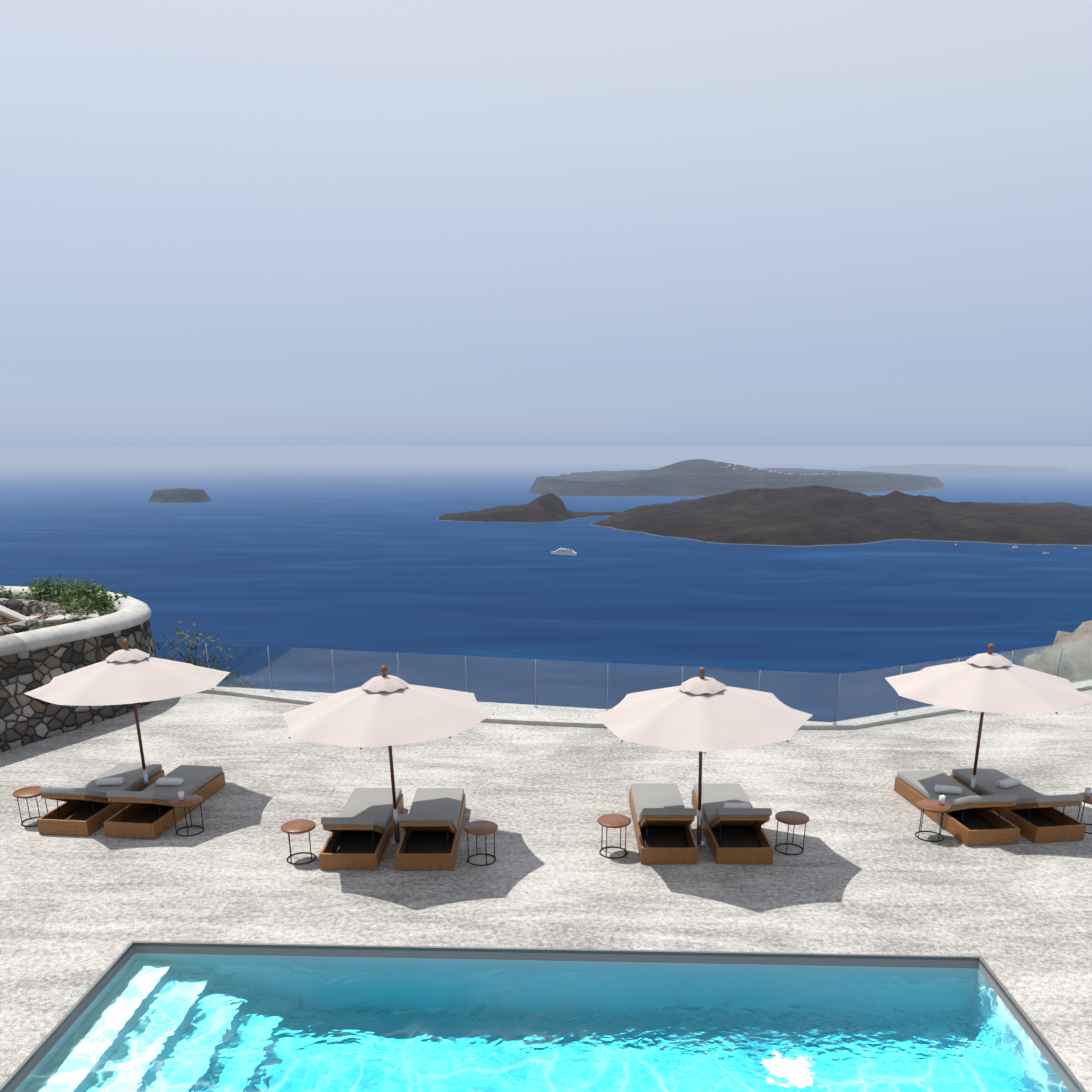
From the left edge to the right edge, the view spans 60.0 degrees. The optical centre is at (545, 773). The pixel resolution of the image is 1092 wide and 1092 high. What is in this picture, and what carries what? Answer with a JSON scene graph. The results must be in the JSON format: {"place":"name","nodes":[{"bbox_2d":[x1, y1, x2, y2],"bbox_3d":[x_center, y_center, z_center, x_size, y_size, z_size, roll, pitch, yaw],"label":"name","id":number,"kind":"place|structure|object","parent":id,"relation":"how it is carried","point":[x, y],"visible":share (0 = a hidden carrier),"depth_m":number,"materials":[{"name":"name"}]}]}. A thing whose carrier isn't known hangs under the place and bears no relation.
{"place":"outdoors","nodes":[
{"label":"outdoors","id":0,"kind":"place"},
{"bbox_2d":[437,493,618,522],"bbox_3d":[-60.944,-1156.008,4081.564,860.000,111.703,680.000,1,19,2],"label":"island","id":1,"kind":"structure","parent":0,"point":[549,508],"depth_m":3875.74,"materials":[{"name":"grey stone"}]},
{"bbox_2d":[0,689,1091,1091],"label":"terrace floor","id":2,"kind":"structure","parent":0,"point":[866,871],"depth_m":11.07,"materials":[{"name":"white stone"}]},
{"bbox_2d":[12,786,47,826],"bbox_3d":[-6.639,0.428,12.245,0.400,0.429,0.400,-2,19,-4],"label":"side table","id":3,"kind":"object","parent":2,"relation":"on","point":[28,792],"visible":0.69,"depth_m":12.16,"materials":[{"name":"brown wood"}]},
{"bbox_2d":[0,586,156,752],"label":"stone terrace wall","id":4,"kind":"structure","parent":2,"relation":"on","point":[30,660],"depth_m":15.92,"materials":[{"name":"grey stone"}]},
{"bbox_2d":[37,763,164,835],"bbox_3d":[-5.948,0.177,12.728,0.660,0.588,2.000,2,19,6],"label":"lounger","id":5,"kind":"object","parent":2,"relation":"on","point":[88,809],"visible":0.85,"depth_m":12.34,"materials":[{"name":"brown wood"}]},
{"bbox_2d":[24,639,229,788],"bbox_3d":[-5.494,-0.695,12.725,2.347,2.241,2.346,-2,19,-5],"label":"parasol","id":6,"kind":"object","parent":2,"relation":"on","point":[126,675],"visible":0.88,"depth_m":12.04,"materials":[{"name":"fabric"}]},
{"bbox_2d":[103,765,225,838],"bbox_3d":[-5.059,0.213,12.641,0.660,0.577,2.000,2,19,6],"label":"lounger","id":7,"kind":"object","parent":2,"relation":"on","point":[147,813],"visible":0.92,"depth_m":12.35,"materials":[{"name":"brown wood"}]},
{"bbox_2d":[169,791,203,835],"bbox_3d":[-4.520,0.479,11.930,0.400,0.539,0.400,12,22,31],"label":"side table","id":8,"kind":"object","parent":2,"relation":"on","point":[181,800],"visible":0.98,"depth_m":11.85,"materials":[{"name":"brown wood"}]},
{"bbox_2d":[281,819,315,864],"bbox_3d":[-2.900,0.809,11.150,0.400,0.429,0.400,-5,20,-14],"label":"side table","id":9,"kind":"object","parent":2,"relation":"on","point":[299,826],"visible":0.98,"depth_m":11.07,"materials":[{"name":"brown wood"}]},
{"bbox_2d":[319,788,403,869],"bbox_3d":[-2.263,0.509,11.762,0.660,0.595,2.000,0,19,1],"label":"lounger","id":10,"kind":"object","parent":2,"relation":"on","point":[360,827],"visible":0.98,"depth_m":11.46,"materials":[{"name":"brown wood"}]},
{"bbox_2d":[282,665,493,844],"bbox_3d":[-1.862,-0.193,11.283,2.346,2.241,2.347,-6,20,-18],"label":"parasol","id":11,"kind":"object","parent":2,"relation":"on","point":[384,709],"visible":1,"depth_m":10.60,"materials":[{"name":"fabric"}]},
{"bbox_2d":[396,788,465,869],"bbox_3d":[-1.404,0.494,11.749,0.660,0.632,2.000,0,19,-1],"label":"lounger","id":12,"kind":"object","parent":2,"relation":"on","point":[430,823],"visible":1,"depth_m":11.41,"materials":[{"name":"brown wood"}]},
{"bbox_2d":[464,820,497,865],"bbox_3d":[-0.760,0.820,11.118,0.400,0.429,0.400,7,21,20],"label":"side table","id":13,"kind":"object","parent":2,"relation":"on","point":[481,827],"visible":1,"depth_m":11.04,"materials":[{"name":"brown wood"}]},
{"bbox_2d":[199,689,853,729],"bbox_3d":[-1.551,-1.141,17.295,13.832,0.074,0.999,4,20,12],"label":"kerb bead","id":14,"kind":"object","parent":2,"relation":"on","point":[547,723],"visible":0.44,"depth_m":16.59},
{"bbox_2d":[4,946,1078,1091],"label":"pool edge","id":15,"kind":"object","parent":2,"relation":"in","point":[14,1085],"visible":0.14,"depth_m":9.17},
{"bbox_2d":[14,954,1069,1091],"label":"pool water","id":16,"kind":"structure","parent":15,"relation":"in","point":[183,1023],"depth_m":8.14,"materials":[{"name":"blue liquid"}]},
{"bbox_2d":[0,941,1086,1091],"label":"pool coping","id":17,"kind":"object","parent":2,"relation":"in","point":[57,1026],"visible":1,"depth_m":9.13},
{"bbox_2d":[597,814,630,858],"bbox_3d":[0.810,0.752,11.315,0.400,0.429,0.400,-3,19,-10],"label":"side table","id":18,"kind":"object","parent":2,"relation":"on","point":[620,821],"visible":1,"depth_m":11.24,"materials":[{"name":"brown wood"}]},
{"bbox_2d":[629,783,697,863],"bbox_3d":[1.453,0.437,11.912,0.660,0.633,2.000,0,19,1],"label":"lounger","id":19,"kind":"object","parent":2,"relation":"on","point":[663,817],"visible":1,"depth_m":11.55,"materials":[{"name":"brown wood"}]},
{"bbox_2d":[593,667,812,845],"bbox_3d":[1.814,-0.171,11.224,2.344,2.241,2.347,-5,20,-15],"label":"parasol","id":20,"kind":"object","parent":2,"relation":"on","point":[701,713],"visible":0.98,"depth_m":10.55,"materials":[{"name":"fabric"}]},
{"bbox_2d":[691,784,773,863],"bbox_3d":[2.319,0.437,11.912,0.660,0.633,2.000,0,19,0],"label":"lounger","id":21,"kind":"object","parent":2,"relation":"on","point":[733,820],"visible":1,"depth_m":11.54,"materials":[{"name":"brown wood"}]},
{"bbox_2d":[775,811,808,854],"bbox_3d":[2.950,0.719,11.409,0.400,0.429,0.400,-6,20,-17],"label":"side table","id":22,"kind":"object","parent":2,"relation":"on","point":[794,818],"visible":0.98,"depth_m":11.34,"materials":[{"name":"brown wood"}]},
{"bbox_2d":[915,795,950,841],"bbox_3d":[4.799,0.537,11.764,0.400,0.539,0.400,10,21,26],"label":"side table","id":23,"kind":"object","parent":2,"relation":"on","point":[940,805],"visible":0.98,"depth_m":11.69,"materials":[{"name":"brown wood"}]},
{"bbox_2d":[894,770,1019,845],"bbox_3d":[5.366,0.273,12.438,0.660,0.597,2.000,-2,19,-5],"label":"lounger","id":24,"kind":"object","parent":2,"relation":"on","point":[970,818],"visible":0.92,"depth_m":12.12,"materials":[{"name":"brown wood"}]},
{"bbox_2d":[885,643,1091,791],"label":"parasol","id":25,"kind":"object","parent":2,"relation":"on","point":[990,681],"visible":0.96,"depth_m":11.80,"materials":[{"name":"fabric"}]},
{"bbox_2d":[950,767,1085,842],"bbox_3d":[6.205,0.254,12.540,0.660,0.566,2.000,-3,19,-7],"label":"lounger","id":26,"kind":"object","parent":2,"relation":"on","point":[1034,816],"visible":0.83,"depth_m":12.12,"materials":[{"name":"grey fabric"}]},
{"bbox_2d":[1077,787,1091,833],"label":"side table","id":27,"kind":"object","parent":2,"relation":"on","point":[1087,794],"visible":0.58,"depth_m":11.95,"materials":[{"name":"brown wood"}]},
{"bbox_2d":[0,446,1091,721],"bbox_3d":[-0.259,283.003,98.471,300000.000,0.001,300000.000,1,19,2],"label":"sea","id":28,"kind":"structure","parent":0,"point":[352,550],"depth_m":2338.80,"materials":[{"name":"blue liquid"}]},
{"bbox_2d":[148,488,212,502],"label":"island","id":29,"kind":"structure","parent":28,"relation":"on","point":[181,495],"depth_m":5113.29,"materials":[{"name":"grey stone"}]},
{"bbox_2d":[551,546,576,554],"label":"yacht","id":30,"kind":"object","parent":28,"relation":"on","point":[563,551],"visible":0.96,"depth_m":2706.32,"materials":[{"name":"white"}]},
{"bbox_2d":[854,464,1071,473],"bbox_3d":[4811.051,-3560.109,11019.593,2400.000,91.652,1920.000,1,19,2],"label":"island","id":31,"kind":"structure","parent":28,"relation":"in","point":[957,468],"depth_m":10493.49,"materials":[{"name":"grey stone"}]},
{"bbox_2d":[0,0,1091,446],"label":"sky","id":32,"kind":"structure","parent":0,"point":[223,222],"materials":[{"name":"blue"}]},
{"bbox_2d":[527,459,945,496],"bbox_3d":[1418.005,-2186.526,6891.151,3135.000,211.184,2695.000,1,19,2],"label":"island","id":33,"kind":"structure","parent":0,"point":[698,477],"depth_m":5970.17,"materials":[{"name":"grey stone"}]},
{"bbox_2d":[715,462,839,474],"bbox_3d":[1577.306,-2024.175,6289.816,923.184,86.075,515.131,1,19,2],"label":"village buildings","id":34,"kind":"structure","parent":33,"relation":"on","point":[765,469],"depth_m":6260.61,"materials":[{"name":"grey"}]},
{"bbox_2d":[590,485,1091,546],"bbox_3d":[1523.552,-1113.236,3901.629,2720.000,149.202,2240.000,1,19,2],"label":"island","id":35,"kind":"structure","parent":0,"point":[807,516],"depth_m":3294.09,"materials":[{"name":"stone"}]},
{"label":"cliff ground","id":36,"kind":"structure","parent":0,"visible":0},
{"bbox_2d":[152,620,262,687],"bbox_3d":[-7.568,-2.000,19.763,3.172,2.514,3.638,1,19,2],"label":"cliff shrub","id":37,"kind":"object","parent":36,"relation":"on","point":[192,644],"visible":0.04,"depth_m":19.80,"materials":[{"name":"green plant"}]},
{"bbox_2d":[197,649,282,689],"bbox_3d":[-6.577,-1.593,19.961,2.283,1.917,2.058,-12,23,-31],"label":"cliff shrub","id":38,"kind":"object","parent":36,"relation":"on","point":[222,669],"depth_m":19.66,"materials":[{"name":"green plant"}]},
{"bbox_2d":[214,681,1091,728],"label":"terrace ledge","id":39,"kind":"object","parent":36,"relation":"on","point":[523,712],"visible":0.19,"depth_m":17.14,"materials":[{"name":"white concrete"}]},
{"bbox_2d":[154,641,840,724],"bbox_3d":[-1.483,-1.742,17.568,13.338,0.890,0.050,4,20,12],"label":"glass rail","id":40,"kind":"object","parent":39,"relation":"on","point":[466,686],"visible":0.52,"depth_m":17.45,"materials":[{"name":"clear glass"}]},
{"bbox_2d":[832,640,1091,724],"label":"glass rail","id":41,"kind":"object","parent":39,"relation":"on","point":[1074,663],"visible":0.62,"depth_m":18.52,"materials":[{"name":"clear glass"}]},
{"bbox_2d":[1024,620,1091,671],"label":"rock","id":42,"kind":"object","parent":36,"relation":"on","point":[1082,631],"depth_m":24.96,"materials":[{"name":"beige stone"}]},
{"label":"patio floor","id":43,"kind":"structure","parent":0,"visible":0},
{"bbox_2d":[0,598,69,635],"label":"rocks","id":44,"kind":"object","parent":43,"relation":"on","point":[20,606],"depth_m":18.73,"materials":[{"name":"grey stone"}]},
{"bbox_2d":[31,608,49,615],"bbox_3d":[-9.461,-2.857,17.838,0.440,0.509,0.440,-5,20,-13],"label":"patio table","id":45,"kind":"object","parent":43,"relation":"on","point":[38,614],"visible":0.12,"depth_m":17.79,"materials":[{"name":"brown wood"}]},
{"bbox_2d":[0,605,98,627],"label":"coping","id":46,"kind":"object","parent":43,"relation":"on","point":[10,614],"visible":0.52,"depth_m":17.25,"materials":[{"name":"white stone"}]},
{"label":"planter soil","id":47,"kind":"structure","parent":0,"visible":0},
{"bbox_2d":[0,586,17,598],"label":"planter bush","id":48,"kind":"object","parent":47,"relation":"on","point":[4,593],"visible":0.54,"depth_m":20.14,"materials":[{"name":"green plant"}]},
{"bbox_2d":[4,601,71,632],"bbox_3d":[-8.709,-2.664,16.376,0.772,0.866,1.020,9,21,24],"label":"planter bush","id":49,"kind":"object","parent":47,"relation":"on","point":[47,624],"visible":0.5,"depth_m":16.43,"materials":[{"name":"green plant"}]},
{"bbox_2d":[8,575,72,601],"bbox_3d":[-10.315,-3.671,19.616,1.170,0.856,1.464,16,25,38],"label":"planter bush","id":50,"kind":"object","parent":47,"relation":"on","point":[36,594],"visible":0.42,"depth_m":19.55,"materials":[{"name":"green plant"}]},
{"bbox_2d":[37,578,102,612],"bbox_3d":[-9.544,-3.513,19.208,1.376,0.852,1.468,1,19,2],"label":"planter bush","id":51,"kind":"object","parent":47,"relation":"on","point":[58,598],"visible":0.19,"depth_m":18.99,"materials":[{"name":"green plant"}]},
{"bbox_2d":[57,601,96,622],"bbox_3d":[-8.567,-2.858,17.367,0.868,0.670,0.727,11,22,28],"label":"planter bush","id":52,"kind":"object","parent":47,"relation":"on","point":[79,613],"visible":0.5,"depth_m":17.32,"materials":[{"name":"green plant"}]},
{"bbox_2d":[59,587,120,616],"bbox_3d":[-8.664,-3.118,18.081,1.258,0.944,1.285,1,19,2],"label":"planter bush","id":53,"kind":"object","parent":47,"relation":"on","point":[94,602],"visible":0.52,"depth_m":18.13,"materials":[{"name":"green plant"}]},
{"bbox_2d":[58,578,149,612],"bbox_3d":[-8.923,-3.388,18.864,1.709,0.986,1.253,-17,25,-39],"label":"planter bush","id":54,"kind":"object","parent":47,"relation":"on","point":[86,592],"visible":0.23,"depth_m":18.76,"materials":[{"name":"green plant"}]}
]}

